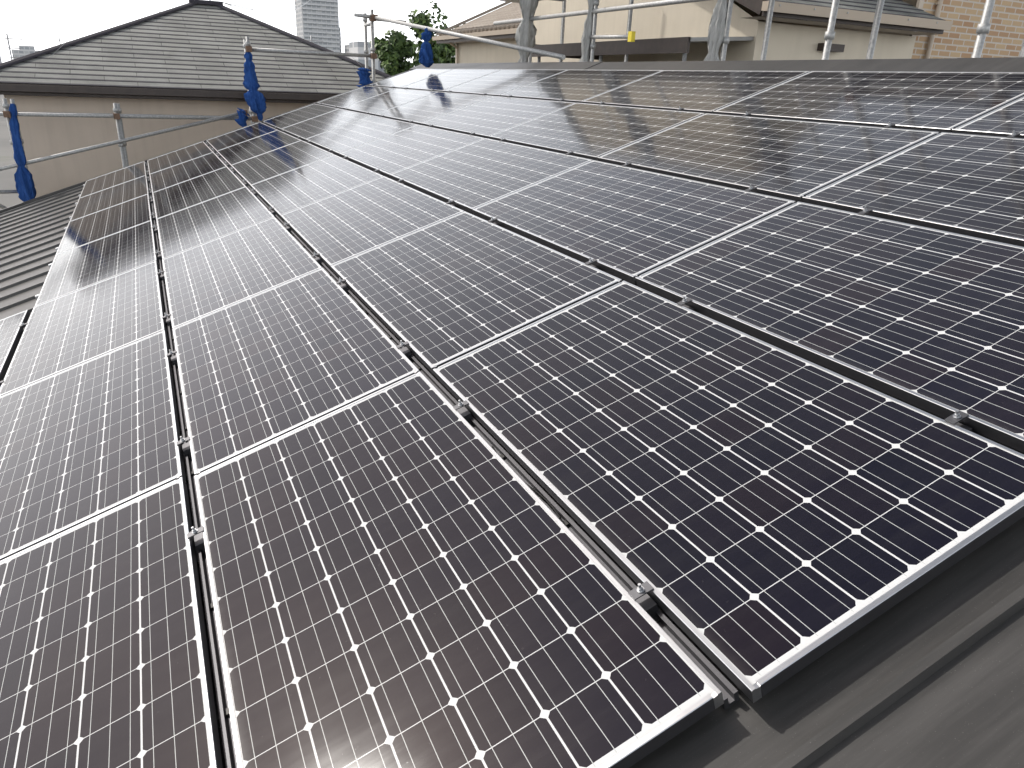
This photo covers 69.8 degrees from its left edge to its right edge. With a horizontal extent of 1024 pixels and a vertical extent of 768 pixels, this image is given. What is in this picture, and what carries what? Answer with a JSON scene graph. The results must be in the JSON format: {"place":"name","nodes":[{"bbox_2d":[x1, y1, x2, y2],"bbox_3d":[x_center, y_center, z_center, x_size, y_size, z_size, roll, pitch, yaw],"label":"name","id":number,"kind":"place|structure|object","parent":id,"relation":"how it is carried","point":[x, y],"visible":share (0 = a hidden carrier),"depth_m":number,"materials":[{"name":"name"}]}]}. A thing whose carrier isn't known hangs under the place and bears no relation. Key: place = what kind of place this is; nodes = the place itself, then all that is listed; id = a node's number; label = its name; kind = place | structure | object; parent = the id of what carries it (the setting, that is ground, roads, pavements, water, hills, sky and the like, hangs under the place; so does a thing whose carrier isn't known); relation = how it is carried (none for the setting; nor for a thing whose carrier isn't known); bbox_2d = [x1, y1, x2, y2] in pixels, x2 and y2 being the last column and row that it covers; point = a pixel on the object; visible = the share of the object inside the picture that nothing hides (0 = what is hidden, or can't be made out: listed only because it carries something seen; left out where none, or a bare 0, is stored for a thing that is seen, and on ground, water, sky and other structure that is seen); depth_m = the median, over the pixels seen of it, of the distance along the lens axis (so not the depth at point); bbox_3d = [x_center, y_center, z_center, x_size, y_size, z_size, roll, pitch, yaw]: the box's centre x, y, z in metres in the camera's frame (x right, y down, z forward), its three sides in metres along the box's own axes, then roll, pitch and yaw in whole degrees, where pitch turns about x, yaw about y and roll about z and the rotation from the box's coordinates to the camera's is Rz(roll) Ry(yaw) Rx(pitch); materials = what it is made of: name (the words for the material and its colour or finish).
{"place":"outdoors","nodes":[
{"label":"outdoors","id":0,"kind":"place"},
{"bbox_2d":[0,95,22,209],"bbox_3d":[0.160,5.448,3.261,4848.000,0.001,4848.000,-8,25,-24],"label":"building","id":1,"kind":"structure","parent":0,"point":[7,180],"depth_m":47.72,"materials":[{"name":"concrete"}]},
{"bbox_2d":[0,0,455,72],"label":"distant towers","id":2,"kind":"structure","parent":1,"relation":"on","point":[324,22],"depth_m":434.46,"materials":[{"name":"grey concrete"}]},
{"bbox_2d":[0,9,565,208],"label":"scaffolding","id":3,"kind":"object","parent":1,"relation":"on","point":[255,100],"depth_m":10.69,"materials":[{"name":"silver metal"}]},
{"bbox_2d":[369,28,415,75],"bbox_3d":[-5.798,-13.275,37.124,2.326,8.536,2.571,-8,25,-24],"label":"tree","id":4,"kind":"object","parent":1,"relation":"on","point":[394,52],"visible":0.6,"depth_m":35.49,"materials":[{"name":"green plant"}]},
{"bbox_2d":[408,0,464,66],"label":"tree","id":5,"kind":"object","parent":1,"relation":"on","point":[443,53],"visible":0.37,"depth_m":34.07,"materials":[{"name":"green plant"}]},
{"bbox_2d":[493,0,1023,62],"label":"scaffold","id":6,"kind":"object","parent":1,"relation":"on","point":[717,37],"visible":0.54,"depth_m":7.37,"materials":[{"name":"white metal"}]},
{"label":"house walls","id":7,"kind":"object","parent":1,"relation":"on","visible":0},
{"bbox_2d":[0,70,1023,767],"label":"roof","id":8,"kind":"structure","parent":7,"relation":"on","point":[928,674],"depth_m":1.26,"materials":[{"name":"grey metal"}]},
{"bbox_2d":[0,84,1019,767],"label":"mounting rails","id":9,"kind":"object","parent":8,"relation":"on","point":[652,608],"visible":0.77,"depth_m":1.95,"materials":[{"name":"metal"}]},
{"bbox_2d":[0,69,1023,767],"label":"solar panels","id":10,"kind":"object","parent":9,"relation":"on","point":[406,569],"visible":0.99,"depth_m":2.18,"materials":[{"name":"black glass"}]},
{"bbox_2d":[409,57,1023,71],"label":"ridge cover","id":11,"kind":"object","parent":8,"relation":"on","point":[1007,64],"visible":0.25,"depth_m":5.09,"materials":[{"name":"grey metal"}]},
{"bbox_2d":[0,0,390,197],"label":"house","id":12,"kind":"structure","parent":0,"point":[187,59],"depth_m":11.96,"materials":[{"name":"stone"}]},
{"bbox_2d":[58,0,355,60],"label":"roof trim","id":13,"kind":"structure","parent":12,"relation":"on","point":[210,0],"depth_m":13.45,"materials":[{"name":"silver metal"}]},
{"bbox_2d":[0,0,511,62],"label":"sky","id":14,"kind":"structure","parent":0,"point":[35,22],"materials":[{"name":"white"}]},
{"bbox_2d":[432,2,520,62],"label":"tile roof house","id":15,"kind":"structure","parent":0,"point":[471,51],"depth_m":18.75,"materials":[{"name":"beige paint"}]},
{"bbox_2d":[519,0,952,61],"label":"rendered house","id":16,"kind":"structure","parent":0,"point":[679,32],"depth_m":9.00,"materials":[{"name":"beige paint"}]},
{"bbox_2d":[909,0,1023,58],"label":"brick building","id":17,"kind":"structure","parent":0,"point":[1005,37],"depth_m":9.83,"materials":[{"name":"beige brick"}]}
]}

